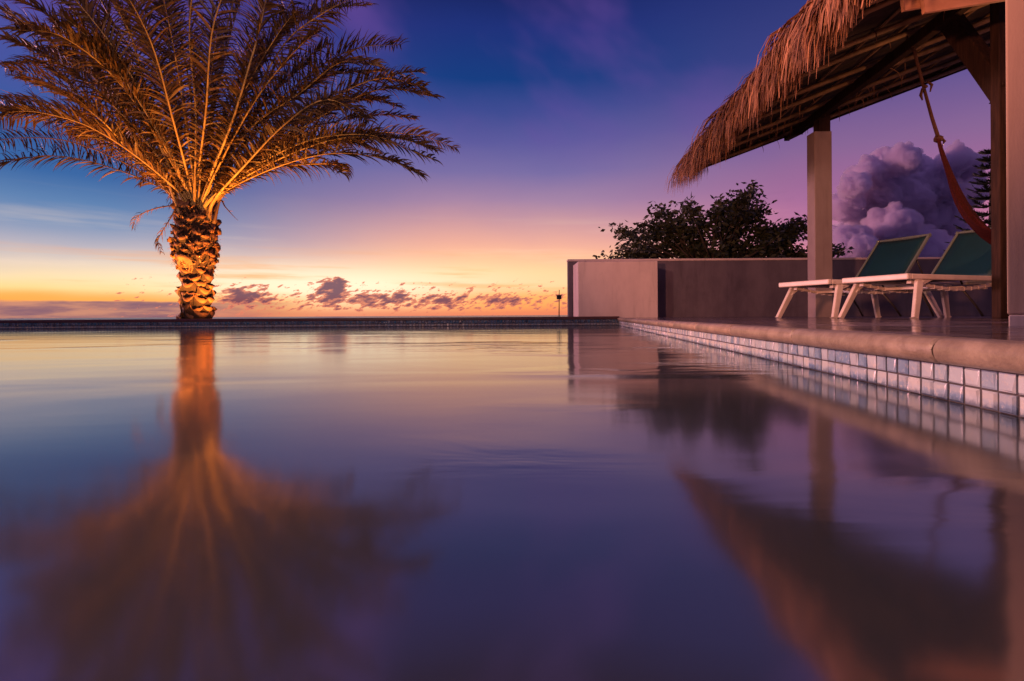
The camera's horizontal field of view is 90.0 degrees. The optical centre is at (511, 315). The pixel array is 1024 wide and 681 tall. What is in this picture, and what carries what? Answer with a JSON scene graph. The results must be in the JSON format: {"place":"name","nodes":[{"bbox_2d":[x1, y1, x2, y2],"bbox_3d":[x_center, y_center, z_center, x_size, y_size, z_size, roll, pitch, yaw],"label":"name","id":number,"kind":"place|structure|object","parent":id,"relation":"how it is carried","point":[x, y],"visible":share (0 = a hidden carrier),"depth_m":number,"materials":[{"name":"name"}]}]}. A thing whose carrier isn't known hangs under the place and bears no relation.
{"place":"outdoors","nodes":[
{"label":"outdoors","id":0,"kind":"place"},
{"bbox_2d":[0,315,567,319],"bbox_3d":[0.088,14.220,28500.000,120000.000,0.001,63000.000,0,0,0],"label":"sea","id":1,"kind":"structure","parent":0,"point":[290,317],"depth_m":7987.48,"materials":[{"name":"blue liquid"}]},
{"bbox_2d":[0,0,990,318],"label":"sky","id":2,"kind":"structure","parent":0,"point":[566,119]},
{"bbox_2d":[0,325,1023,680],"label":"pool water","id":3,"kind":"structure","parent":0,"point":[460,503],"depth_m":0.57,"materials":[{"name":"blue liquid"}]},
{"bbox_2d":[635,315,1023,340],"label":"deck","id":4,"kind":"structure","parent":0,"point":[979,326],"depth_m":2.98,"materials":[{"name":"stone"}]},
{"bbox_2d":[573,261,657,317],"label":"plaster block","id":5,"kind":"structure","parent":4,"relation":"on","point":[624,289],"depth_m":10.72,"materials":[{"name":"white paint"}]},
{"bbox_2d":[567,257,991,316],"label":"garden wall","id":6,"kind":"structure","parent":4,"relation":"on","point":[718,287],"depth_m":11.60,"materials":[{"name":"grey paint"}]},
{"bbox_2d":[617,318,1023,417],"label":"pool edge","id":7,"kind":"object","parent":4,"relation":"on","point":[987,374],"visible":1,"depth_m":1.48,"materials":[{"name":"white tile"}]},
{"bbox_2d":[664,0,1008,317],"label":"thatched pavilion","id":8,"kind":"structure","parent":4,"relation":"on","point":[821,65],"depth_m":6.78,"materials":[{"name":"plant"}]},
{"bbox_2d":[905,29,990,244],"bbox_3d":[6.160,-2.187,5.926,2.503,3.254,0.659,0,0,25],"label":"hammock","id":9,"kind":"object","parent":8,"relation":"hanging from","point":[976,224],"visible":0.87,"depth_m":6.21,"materials":[{"name":"fabric"}]},
{"bbox_2d":[776,233,951,318],"bbox_3d":[4.713,-0.513,6.835,2.200,1.142,0.891,0,0,-18],"label":"sun lounger","id":10,"kind":"object","parent":4,"relation":"on","point":[893,256],"visible":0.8,"depth_m":6.86,"materials":[{"name":"white plastic"}]},
{"bbox_2d":[837,227,991,318],"bbox_3d":[5.029,-0.514,6.015,2.200,1.140,0.891,0,0,-18],"label":"sun lounger","id":11,"kind":"object","parent":4,"relation":"on","point":[964,260],"visible":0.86,"depth_m":6.07,"materials":[{"name":"white plastic"}]},
{"bbox_2d":[1005,0,1023,325],"bbox_3d":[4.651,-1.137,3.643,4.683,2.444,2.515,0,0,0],"label":"column","id":12,"kind":"structure","parent":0,"point":[1014,11],"depth_m":2.40,"materials":[{"name":"beige paint"}]},
{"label":"ground","id":13,"kind":"structure","parent":0,"visible":0},
{"bbox_2d":[0,0,459,318],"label":"date palm","id":14,"kind":"object","parent":13,"relation":"on","point":[195,246],"visible":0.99,"depth_m":10.55,"materials":[{"name":"green plant"}]},
{"bbox_2d":[0,316,619,328],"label":"overflow edge","id":15,"kind":"object","parent":13,"relation":"on","point":[314,322],"visible":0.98,"depth_m":10.40,"materials":[{"name":"stone"}]},
{"bbox_2d":[556,290,561,316],"bbox_3d":[2.759,-0.346,30.000,0.370,2.298,0.240,0,0,0],"label":"lamp pole","id":16,"kind":"object","parent":13,"relation":"on","point":[559,296],"visible":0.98,"depth_m":29.98,"materials":[{"name":"metal"}]},
{"bbox_2d":[593,179,854,258],"bbox_3d":[6.707,-1.901,15.527,8.314,4.793,3.702,0,0,0],"label":"broadleaf tree","id":17,"kind":"object","parent":13,"relation":"on","point":[740,220],"visible":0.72,"depth_m":15.07,"materials":[{"name":"green plant"}]},
{"bbox_2d":[944,149,990,250],"bbox_3d":[20.619,-3.506,22.021,3.479,7.795,3.466,0,0,-42],"label":"tiered pine","id":18,"kind":"object","parent":13,"relation":"on","point":[985,183],"visible":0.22,"depth_m":22.01,"materials":[{"name":"green plant"}]}
]}

